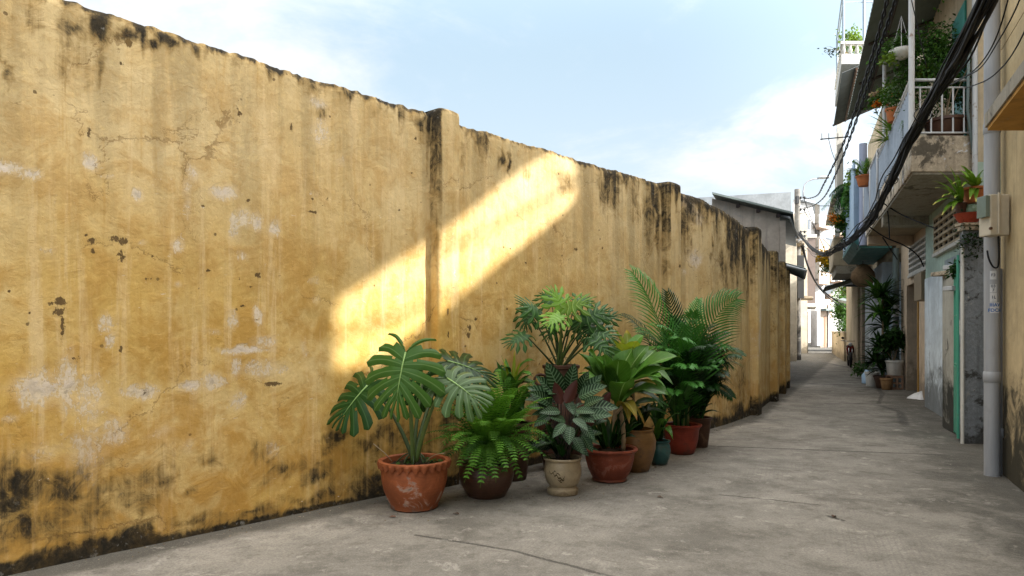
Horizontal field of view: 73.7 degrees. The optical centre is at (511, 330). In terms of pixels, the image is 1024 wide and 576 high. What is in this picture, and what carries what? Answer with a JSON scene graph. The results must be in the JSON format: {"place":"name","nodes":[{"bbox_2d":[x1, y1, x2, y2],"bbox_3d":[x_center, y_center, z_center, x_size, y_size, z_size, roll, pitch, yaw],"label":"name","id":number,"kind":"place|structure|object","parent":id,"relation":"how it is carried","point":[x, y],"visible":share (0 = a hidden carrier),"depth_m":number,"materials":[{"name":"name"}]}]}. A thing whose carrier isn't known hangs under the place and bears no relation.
{"place":"outdoors","nodes":[
{"label":"outdoors","id":0,"kind":"place"},
{"bbox_2d":[73,390,788,563],"bbox_3d":[1.677,1.395,8.458,2.280,0.012,19.635,0,0,38],"label":"debris","id":1,"kind":"object","parent":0,"point":[482,501],"visible":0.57,"depth_m":5.59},
{"bbox_2d":[65,0,919,287],"label":"sky","id":2,"kind":"structure","parent":0,"point":[703,97],"materials":[{"name":"blue"}]},
{"bbox_2d":[9,342,1023,575],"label":"ground","id":3,"kind":"structure","parent":0,"point":[897,482],"depth_m":5.04,"materials":[{"name":"concrete"}]},
{"bbox_2d":[0,0,789,575],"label":"boundary wall","id":4,"kind":"structure","parent":3,"relation":"on","point":[222,274],"depth_m":4.92,"materials":[{"name":"yellow paint"}]},
{"bbox_2d":[326,333,499,512],"bbox_3d":[-0.612,0.709,5.378,1.459,1.383,1.088,0,0,-31],"label":"potted monstera","id":5,"kind":"object","parent":3,"relation":"on","point":[414,479],"visible":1,"depth_m":5.18,"materials":[{"name":"plant"}]},
{"bbox_2d":[423,368,554,499],"bbox_3d":[-0.114,0.866,5.732,1.125,1.067,1.126,0,0,-36],"label":"potted fern","id":6,"kind":"object","parent":3,"relation":"on","point":[486,471],"visible":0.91,"depth_m":5.59,"materials":[{"name":"plant"}]},
{"bbox_2d":[493,350,534,481],"bbox_3d":[-0.003,0.787,6.343,0.410,1.225,0.616,0,0,15],"label":"potted strap leaf plant","id":7,"kind":"object","parent":3,"relation":"on","point":[506,373],"visible":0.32,"depth_m":6.34,"materials":[{"name":"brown plant"}]},
{"bbox_2d":[533,373,581,464],"bbox_3d":[0.494,0.909,6.880,0.490,0.982,0.490,0,0,13],"label":"storage jar","id":8,"kind":"object","parent":3,"relation":"on","point":[542,427],"visible":0.14,"depth_m":6.71,"materials":[{"name":"brown ceramic"}]},
{"bbox_2d":[501,284,621,390],"bbox_3d":[0.499,0.071,6.720,1.239,1.077,0.801,0,0,0],"label":"potted philodendron","id":9,"kind":"object","parent":8,"relation":"on","point":[589,322],"visible":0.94,"depth_m":6.64,"materials":[{"name":"green plant"}]},
{"bbox_2d":[525,362,617,496],"bbox_3d":[0.490,0.832,5.805,0.766,1.136,0.899,0,0,0],"label":"potted calathea","id":10,"kind":"object","parent":3,"relation":"on","point":[562,469],"visible":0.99,"depth_m":5.74,"materials":[{"name":"green plant"}]},
{"bbox_2d":[577,345,679,483],"bbox_3d":[1.048,0.767,6.278,0.915,1.266,0.860,0,0,0],"label":"potted dracaena","id":11,"kind":"object","parent":3,"relation":"on","point":[610,460],"visible":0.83,"depth_m":6.21,"materials":[{"name":"green plant"}]},
{"bbox_2d":[602,326,672,472],"bbox_3d":[1.200,0.677,6.752,0.786,1.446,0.709,0,0,0],"label":"potted strap leaf plant","id":12,"kind":"object","parent":3,"relation":"on","point":[643,441],"visible":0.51,"depth_m":6.72,"materials":[{"name":"green plant"}]},
{"bbox_2d":[649,394,679,465],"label":"potted strap leaf plant","id":13,"kind":"object","parent":3,"relation":"on","point":[661,457],"visible":0.8,"depth_m":7.06,"materials":[{"name":"green plant"}]},
{"bbox_2d":[621,264,744,454],"bbox_3d":[1.911,0.310,7.615,1.388,2.180,1.322,0,0,0],"label":"potted palm","id":14,"kind":"object","parent":3,"relation":"on","point":[687,374],"visible":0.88,"depth_m":7.65,"materials":[{"name":"plant"}]},
{"bbox_2d":[689,341,746,447],"bbox_3d":[2.343,0.752,8.098,1.043,1.295,0.853,0,0,-32],"label":"potted palm","id":15,"kind":"object","parent":3,"relation":"on","point":[705,422],"visible":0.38,"depth_m":8.09,"materials":[{"name":"green plant"}]},
{"bbox_2d":[699,192,790,210],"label":"white building","id":16,"kind":"structure","parent":3,"relation":"on","point":[780,200],"depth_m":36.77,"materials":[{"name":"white paint"}]},
{"bbox_2d":[712,192,795,261],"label":"concrete house","id":17,"kind":"structure","parent":3,"relation":"on","point":[777,233],"depth_m":18.20,"materials":[{"name":"grey concrete"}]},
{"bbox_2d":[779,213,798,238],"bbox_3d":[8.659,-3.453,21.423,0.801,0.984,7.393,0,0,21],"label":"awning","id":18,"kind":"object","parent":17,"relation":"attached to","point":[787,217],"visible":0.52,"depth_m":18.94,"materials":[{"name":"metal"}]},
{"bbox_2d":[786,239,812,360],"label":"cream house","id":19,"kind":"structure","parent":3,"relation":"on","point":[791,254],"depth_m":31.20,"materials":[{"name":"beige paint"}]},
{"bbox_2d":[800,245,838,305],"bbox_3d":[14.948,-2.690,32.888,3.445,2.887,0.317,0,0,-36],"label":"service wire","id":20,"kind":"object","parent":19,"relation":"attached to","point":[814,278],"visible":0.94,"depth_m":32.26,"materials":[{"name":"black rubber"}]},
{"bbox_2d":[802,236,837,301],"bbox_3d":[14.890,-2.951,33.076,3.487,3.111,0.415,0,0,-38],"label":"service wire","id":21,"kind":"object","parent":19,"relation":"attached to","point":[827,294],"visible":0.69,"depth_m":32.76,"materials":[{"name":"black rubber"}]},
{"bbox_2d":[794,176,830,359],"bbox_3d":[14.334,-2.998,32.490,1.789,8.796,0.516,0,0,0],"label":"utility pole","id":22,"kind":"object","parent":3,"relation":"on","point":[800,257],"visible":0.73,"depth_m":32.44,"materials":[{"name":"concrete"}]},
{"bbox_2d":[803,209,828,258],"bbox_3d":[17.080,-4.913,38.035,0.175,1.609,13.884,0,0,30],"label":"service wire","id":23,"kind":"object","parent":22,"relation":"attached to","point":[815,229],"visible":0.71,"depth_m":37.02,"materials":[{"name":"black rubber"}]},
{"bbox_2d":[804,200,829,246],"bbox_3d":[16.114,-5.544,36.029,0.152,1.247,9.400,0,0,32],"label":"service wire","id":24,"kind":"object","parent":22,"relation":"attached to","point":[814,225],"visible":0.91,"depth_m":35.11,"materials":[{"name":"black rubber"}]},
{"bbox_2d":[829,280,845,343],"bbox_3d":[17.108,-0.727,35.151,1.512,4.338,3.774,0,0,20],"label":"leafy tree","id":25,"kind":"object","parent":3,"relation":"on","point":[839,311],"visible":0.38,"depth_m":35.00,"materials":[{"name":"green plant"}]},
{"bbox_2d":[831,331,845,360],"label":"garden wall","id":26,"kind":"structure","parent":3,"relation":"on","point":[839,349],"depth_m":34.64,"materials":[{"name":"beige paint"}]},
{"bbox_2d":[822,122,859,367],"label":"row house","id":27,"kind":"structure","parent":3,"relation":"on","point":[840,269],"depth_m":24.92,"materials":[{"name":"beige paint"}]},
{"bbox_2d":[838,298,845,307],"bbox_3d":[15.668,-1.244,31.803,0.716,0.737,3.791,0,0,22],"label":"awning","id":28,"kind":"object","parent":27,"relation":"attached to","point":[842,300],"visible":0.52,"depth_m":32.63,"materials":[{"name":"white"}]},
{"bbox_2d":[841,337,853,366],"bbox_3d":[13.033,0.815,26.511,0.638,1.170,1.779,0,0,9],"label":"motorcycle","id":29,"kind":"object","parent":3,"relation":"on","point":[849,349],"visible":0.96,"depth_m":26.05,"materials":[{"name":"black metal"}]},
{"bbox_2d":[848,360,874,377],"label":"weeds","id":30,"kind":"object","parent":3,"relation":"on","point":[857,370],"visible":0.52,"depth_m":19.97,"materials":[{"name":"green plant"}]},
{"bbox_2d":[832,66,900,380],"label":"row house","id":31,"kind":"structure","parent":3,"relation":"on","point":[878,260],"depth_m":18.90,"materials":[{"name":"blue paint"}]},
{"bbox_2d":[820,133,848,139],"bbox_3d":[9.950,-5.964,21.002,0.938,0.213,0.036,0,0,0],"label":"aerial","id":32,"kind":"object","parent":31,"relation":"attached to","point":[837,137],"visible":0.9,"depth_m":20.99,"materials":[{"name":"grey metal"}]},
{"bbox_2d":[826,212,845,259],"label":"hanging plant","id":33,"kind":"object","parent":31,"relation":"hanging from","point":[838,220],"visible":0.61,"depth_m":19.95,"materials":[{"name":"green plant"}]},
{"bbox_2d":[822,160,858,228],"bbox_3d":[9.106,-3.461,18.479,0.952,2.318,1.599,0,0,0],"label":"hanging plant","id":34,"kind":"object","parent":31,"relation":"hanging from","point":[842,192],"visible":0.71,"depth_m":18.75,"materials":[{"name":"green plant"}]},
{"bbox_2d":[844,282,857,286],"bbox_3d":[10.615,-1.816,21.000,0.720,0.890,0.709,0,0,0],"label":"wall lamp","id":35,"kind":"object","parent":31,"relation":"hanging from","point":[851,284],"visible":0.25,"depth_m":20.96,"materials":[{"name":"grey metal"}]},
{"bbox_2d":[834,0,881,106],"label":"rooftop terrace","id":36,"kind":"structure","parent":31,"relation":"on","point":[845,62],"depth_m":17.34,"materials":[{"name":"white paint"}]},
{"bbox_2d":[817,23,862,57],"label":"rooftop plant","id":37,"kind":"object","parent":36,"relation":"on","point":[851,36],"visible":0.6,"depth_m":18.02,"materials":[{"name":"green plant"}]},
{"bbox_2d":[850,264,874,286],"bbox_3d":[10.281,-1.843,20.000,0.660,1.140,0.650,0,0,0],"label":"hanging lantern","id":38,"kind":"object","parent":31,"relation":"hanging from","point":[858,276],"visible":0.89,"depth_m":19.80,"materials":[{"name":"wicker"}]},
{"bbox_2d":[892,248,898,386],"bbox_3d":[9.533,-0.325,16.950,0.154,3.450,0.154,0,0,0],"label":"drain pipe","id":39,"kind":"object","parent":31,"relation":"attached to","point":[896,264],"visible":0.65,"depth_m":16.88,"materials":[{"name":"plastic"}]},
{"bbox_2d":[862,370,870,383],"bbox_3d":[9.405,1.215,18.100,0.242,0.370,0.234,0,0,0],"label":"plastic jug","id":40,"kind":"object","parent":3,"relation":"on","point":[863,379],"visible":0.43,"depth_m":18.05,"materials":[{"name":"blue plastic"}]},
{"bbox_2d":[864,372,879,386],"bbox_3d":[9.070,1.220,17.200,0.344,0.360,0.344,0,0,0],"label":"plastic bucket","id":41,"kind":"object","parent":3,"relation":"on","point":[870,380],"visible":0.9,"depth_m":17.09,"materials":[{"name":"white paint"}]},
{"bbox_2d":[854,272,903,387],"bbox_3d":[9.104,-0.025,16.702,1.550,2.850,0.858,0,0,0],"label":"potted dracaena","id":42,"kind":"object","parent":3,"relation":"on","point":[881,293],"visible":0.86,"depth_m":16.62,"materials":[{"name":"plant"}]},
{"bbox_2d":[880,378,892,389],"bbox_3d":[8.885,1.265,16.200,0.280,0.270,0.280,0,0,0],"label":"flower pot","id":43,"kind":"object","parent":3,"relation":"on","point":[886,383],"visible":1,"depth_m":16.11,"materials":[{"name":"ceramic"}]},
{"bbox_2d":[885,375,902,389],"bbox_3d":[9.159,1.235,16.360,0.280,0.330,0.290,0,0,0],"label":"crate","id":44,"kind":"object","parent":3,"relation":"on","point":[896,377],"visible":0.81,"depth_m":16.22,"materials":[{"name":"brown wood"}]},
{"bbox_2d":[870,322,905,375],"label":"potted shrub","id":45,"kind":"object","parent":44,"relation":"on","point":[894,339],"visible":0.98,"depth_m":16.28,"materials":[{"name":"green plant"}]},
{"bbox_2d":[863,53,925,399],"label":"row house","id":46,"kind":"structure","parent":3,"relation":"on","point":[913,330],"depth_m":15.00,"materials":[{"name":"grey paint"}]},
{"bbox_2d":[848,157,871,186],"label":"potted fern","id":47,"kind":"object","parent":46,"relation":"on","point":[862,179],"visible":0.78,"depth_m":14.45,"materials":[{"name":"green plant"}]},
{"bbox_2d":[917,301,918,391],"bbox_3d":[8.791,0.180,14.410,0.499,2.440,0.100,0,0,0],"label":"door","id":48,"kind":"structure","parent":46,"relation":"in","point":[917,301],"depth_m":14.39,"materials":[{"name":"yellow paint"}]},
{"bbox_2d":[914,272,925,300],"bbox_3d":[7.926,-0.750,13.146,0.218,0.900,0.963,0,0,23],"label":"meter box","id":49,"kind":"object","parent":46,"relation":"attached to","point":[919,286],"visible":0.46,"depth_m":12.92,"materials":[{"name":"beige metal"}]},
{"bbox_2d":[907,391,923,399],"bbox_3d":[8.476,1.313,13.991,0.619,0.175,0.346,0,0,0],"label":"plastic bag","id":50,"kind":"object","parent":3,"relation":"on","point":[918,395],"visible":0.41,"depth_m":14.01,"materials":[{"name":"white plastic"}]},
{"bbox_2d":[848,0,1000,416],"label":"row house","id":51,"kind":"structure","parent":3,"relation":"on","point":[915,193],"depth_m":10.60,"materials":[{"name":"grey paint"}]},
{"bbox_2d":[866,125,888,146],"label":"air plant","id":52,"kind":"object","parent":51,"relation":"attached to","point":[886,138],"visible":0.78,"depth_m":11.21,"materials":[{"name":"green plant"}]},
{"bbox_2d":[860,81,897,113],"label":"flowering plant","id":53,"kind":"object","parent":51,"relation":"attached to","point":[875,101],"visible":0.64,"depth_m":10.98,"materials":[{"name":"green plant"}]},
{"bbox_2d":[871,112,891,135],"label":"air plant","id":54,"kind":"object","parent":51,"relation":"attached to","point":[888,126],"visible":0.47,"depth_m":10.80,"materials":[{"name":"green plant"}]},
{"bbox_2d":[887,211,889,237],"bbox_3d":[6.499,-1.895,11.800,0.072,0.601,0.020,0,0,0],"label":"service wire","id":55,"kind":"object","parent":51,"relation":"attached to","point":[888,224],"visible":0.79,"depth_m":11.79,"materials":[{"name":"black rubber"}]},
{"bbox_2d":[882,237,897,259],"bbox_3d":[6.979,-1.513,12.603,0.649,0.384,0.032,0,0,-39],"label":"service wire","id":56,"kind":"object","parent":51,"relation":"attached to","point":[889,248],"visible":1,"depth_m":12.60,"materials":[{"name":"black rubber"}]},
{"bbox_2d":[867,81,918,123],"bbox_3d":[5.981,-3.559,10.620,0.864,0.643,0.580,0,0,26],"label":"potted geranium","id":57,"kind":"object","parent":51,"relation":"on","point":[890,116],"visible":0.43,"depth_m":10.59,"materials":[{"name":"green plant"}]},
{"bbox_2d":[866,16,943,112],"bbox_3d":[5.695,-3.781,9.725,1.180,1.569,0.727,0,0,0],"label":"hanging basket","id":58,"kind":"object","parent":51,"relation":"hanging from","point":[896,50],"visible":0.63,"depth_m":9.69,"materials":[{"name":"white paint"}]},
{"bbox_2d":[884,203,937,228],"bbox_3d":[6.373,-1.851,10.903,0.169,0.665,1.412,0,0,0],"label":"service wire","id":59,"kind":"object","parent":51,"relation":"attached to","point":[911,218],"visible":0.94,"depth_m":10.98,"materials":[{"name":"black rubber"}]},
{"bbox_2d":[911,0,926,66],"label":"service wire","id":60,"kind":"object","parent":51,"relation":"attached to","point":[918,32],"visible":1,"depth_m":8.92,"materials":[{"name":"black rubber"}]},
{"bbox_2d":[892,13,961,110],"bbox_3d":[6.292,-3.882,10.055,1.256,1.683,1.199,0,0,0],"label":"climbing plant","id":61,"kind":"object","parent":51,"relation":"attached to","point":[930,55],"visible":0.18,"depth_m":10.08,"materials":[{"name":"green plant"}]},
{"bbox_2d":[891,0,971,135],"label":"potted shrub","id":62,"kind":"object","parent":51,"relation":"on","point":[947,123],"visible":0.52,"depth_m":9.30,"materials":[{"name":"green plant"}]},
{"bbox_2d":[944,254,958,270],"bbox_3d":[6.593,0.125,10.239,0.050,2.450,1.064,0,0,23],"label":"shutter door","id":63,"kind":"structure","parent":51,"relation":"in","point":[951,259],"depth_m":10.27,"materials":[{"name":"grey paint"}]},
{"bbox_2d":[952,0,966,135],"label":"balcony door","id":64,"kind":"structure","parent":51,"relation":"in","point":[961,17],"depth_m":9.75,"materials":[{"name":"teal paint"}]},
{"bbox_2d":[945,209,983,278],"bbox_3d":[5.832,-1.089,8.677,0.537,0.839,0.945,0,0,27],"label":"hanging plant","id":65,"kind":"object","parent":51,"relation":"hanging from","point":[952,269],"visible":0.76,"depth_m":8.41,"materials":[{"name":"green plant"}]},
{"bbox_2d":[931,270,954,433],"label":"gate pillar","id":66,"kind":"structure","parent":3,"relation":"on","point":[948,360],"depth_m":9.62,"materials":[{"name":"concrete"}]},
{"bbox_2d":[943,264,954,290],"bbox_3d":[5.944,-0.713,9.200,0.160,0.348,0.200,0,0,0],"label":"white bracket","id":67,"kind":"object","parent":66,"relation":"attached to","point":[948,288],"visible":0.56,"depth_m":9.19,"materials":[{"name":"metal"}]},
{"bbox_2d":[954,255,959,438],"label":"metal gate","id":68,"kind":"structure","parent":66,"relation":"attached to","point":[956,362],"depth_m":8.67,"materials":[{"name":"green metal"}]},
{"bbox_2d":[952,225,1000,443],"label":"gate pillar","id":69,"kind":"structure","parent":3,"relation":"on","point":[971,319],"depth_m":8.45,"materials":[{"name":"concrete"}]},
{"bbox_2d":[953,211,978,226],"bbox_3d":[5.687,-1.379,8.500,0.334,0.153,0.334,0,0,0],"label":"plant dish","id":70,"kind":"object","parent":69,"relation":"on","point":[968,218],"visible":0.69,"depth_m":8.40,"materials":[{"name":"red ceramic"}]},
{"bbox_2d":[933,166,967,215],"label":"potted spider lily","id":71,"kind":"object","parent":70,"relation":"on","point":[958,203],"visible":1,"depth_m":8.43,"materials":[{"name":"green plant"}]},
{"bbox_2d":[966,204,976,211],"bbox_3d":[5.717,-1.483,8.500,0.220,0.166,0.220,0,0,0],"label":"green jar","id":72,"kind":"object","parent":70,"relation":"in","point":[971,207],"visible":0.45,"depth_m":8.42,"materials":[{"name":"ceramic"}]},
{"bbox_2d":[952,165,983,203],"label":"potted spider lily","id":73,"kind":"object","parent":72,"relation":"on","point":[974,191],"visible":0.86,"depth_m":8.38,"materials":[{"name":"green plant"}]},
{"bbox_2d":[985,0,1023,491],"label":"plastered house","id":74,"kind":"structure","parent":3,"relation":"on","point":[1004,114],"depth_m":6.18,"materials":[{"name":"beige paint"}]},
{"bbox_2d":[803,0,888,199],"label":"twisted cable","id":75,"kind":"object","parent":74,"relation":"attached to","point":[883,16],"visible":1,"depth_m":9.86,"materials":[{"name":"black rubber"}]},
{"bbox_2d":[802,0,897,207],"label":"twisted cable","id":76,"kind":"object","parent":74,"relation":"attached to","point":[885,30],"visible":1,"depth_m":9.94,"materials":[{"name":"black rubber"}]},
{"bbox_2d":[798,0,998,258],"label":"cable bundle","id":77,"kind":"object","parent":74,"relation":"attached to","point":[963,45],"visible":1,"depth_m":6.76,"materials":[{"name":"black rubber"}]},
{"bbox_2d":[869,227,923,266],"bbox_3d":[7.172,-1.567,12.780,0.938,0.784,0.223,0,0,15],"label":"service wire","id":78,"kind":"object","parent":77,"relation":"hanging from","point":[899,243],"visible":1,"depth_m":12.81,"materials":[{"name":"black rubber"}]},
{"bbox_2d":[950,0,1008,84],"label":"service wire","id":79,"kind":"object","parent":74,"relation":"attached to","point":[991,46],"visible":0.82,"depth_m":5.55,"materials":[{"name":"black rubber"}]},
{"bbox_2d":[983,0,1000,476],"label":"drain pipe","id":80,"kind":"object","parent":74,"relation":"attached to","point":[991,376],"visible":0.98,"depth_m":6.55,"materials":[{"name":"grey plastic"}]},
{"bbox_2d":[954,0,1019,81],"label":"service wire","id":81,"kind":"object","parent":80,"relation":"attached to","point":[997,41],"visible":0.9,"depth_m":5.61,"materials":[{"name":"black rubber"}]},
{"bbox_2d":[966,32,1023,87],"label":"service wire","id":82,"kind":"object","parent":80,"relation":"attached to","point":[1004,64],"visible":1,"depth_m":5.48,"materials":[{"name":"black rubber"}]},
{"bbox_2d":[977,192,1008,236],"bbox_3d":[4.514,-1.084,6.412,0.221,0.393,0.175,0,0,0],"label":"meter box","id":83,"kind":"object","parent":74,"relation":"attached to","point":[993,213],"visible":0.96,"depth_m":6.34,"materials":[{"name":"beige plastic"}]},
{"bbox_2d":[977,195,989,218],"bbox_3d":[4.423,-1.159,6.407,0.039,0.199,0.125,0,0,0],"label":"meter window","id":84,"kind":"structure","parent":83,"relation":"in","point":[983,203],"depth_m":6.38,"materials":[{"name":"grey glass"}]},
{"bbox_2d":[986,236,999,268],"bbox_3d":[4.567,-0.736,6.462,0.055,0.298,0.141,0,0,-12],"label":"hanging cable","id":85,"kind":"object","parent":83,"relation":"hanging from","point":[987,252],"visible":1,"depth_m":6.42,"materials":[{"name":"black rubber"}]},
{"bbox_2d":[1000,269,1003,474],"bbox_3d":[4.743,0.400,6.620,0.042,2.000,0.042,0,0,0],"label":"conduit pipe","id":86,"kind":"object","parent":74,"relation":"attached to","point":[1001,371],"visible":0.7,"depth_m":6.61,"materials":[{"name":"grey plastic"}]},
{"bbox_2d":[793,198,814,342],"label":"end house","id":87,"kind":"structure","parent":0,"point":[809,203],"depth_m":80.61,"materials":[{"name":"white paint"}]},
{"bbox_2d":[793,214,816,352],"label":"tall house","id":88,"kind":"structure","parent":0,"point":[809,283],"depth_m":42.50,"materials":[{"name":"white paint"}]},
{"bbox_2d":[807,311,807,352],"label":"door","id":89,"kind":"structure","parent":88,"relation":"in","point":[807,311],"depth_m":42.60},
{"bbox_2d":[811,204,829,345],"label":"end house","id":90,"kind":"structure","parent":0,"point":[818,219],"depth_m":62.59,"materials":[{"name":"paint"}]},
{"bbox_2d":[815,204,819,224],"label":"balcony door","id":91,"kind":"structure","parent":90,"relation":"in","point":[817,207],"depth_m":62.87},
{"bbox_2d":[815,230,819,248],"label":"balcony door","id":92,"kind":"structure","parent":90,"relation":"in","point":[817,241],"depth_m":62.87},
{"bbox_2d":[815,259,819,280],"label":"balcony door","id":93,"kind":"structure","parent":90,"relation":"in","point":[817,267],"depth_m":62.87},
{"bbox_2d":[820,299,832,346],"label":"end house","id":94,"kind":"structure","parent":0,"point":[826,309],"depth_m":57.59,"materials":[{"name":"paint"}]},
{"bbox_2d":[824,316,825,346],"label":"door","id":95,"kind":"structure","parent":94,"relation":"in","point":[824,316],"depth_m":57.52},
{"bbox_2d":[825,235,832,330],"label":"end house","id":96,"kind":"structure","parent":0,"point":[829,238],"depth_m":68.62,"materials":[{"name":"paint"}]},
{"bbox_2d":[833,226,842,330],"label":"end house","id":97,"kind":"structure","parent":0,"point":[835,327],"depth_m":46.15,"materials":[{"name":"paint"}]},
{"bbox_2d":[815,246,831,276],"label":"yellow shrub","id":98,"kind":"object","parent":97,"relation":"on","point":[824,262],"visible":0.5,"depth_m":47.94,"materials":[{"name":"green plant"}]},
{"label":"narrow house","id":99,"kind":"object","parent":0,"visible":0},
{"bbox_2d":[786,263,806,278],"bbox_3d":[7.821,-1.734,19.081,0.728,0.658,6.038,0,0,22],"label":"awning","id":100,"kind":"object","parent":99,"relation":"attached to","point":[799,271],"visible":0.65,"depth_m":17.74,"materials":[{"name":"metal"}]}
]}

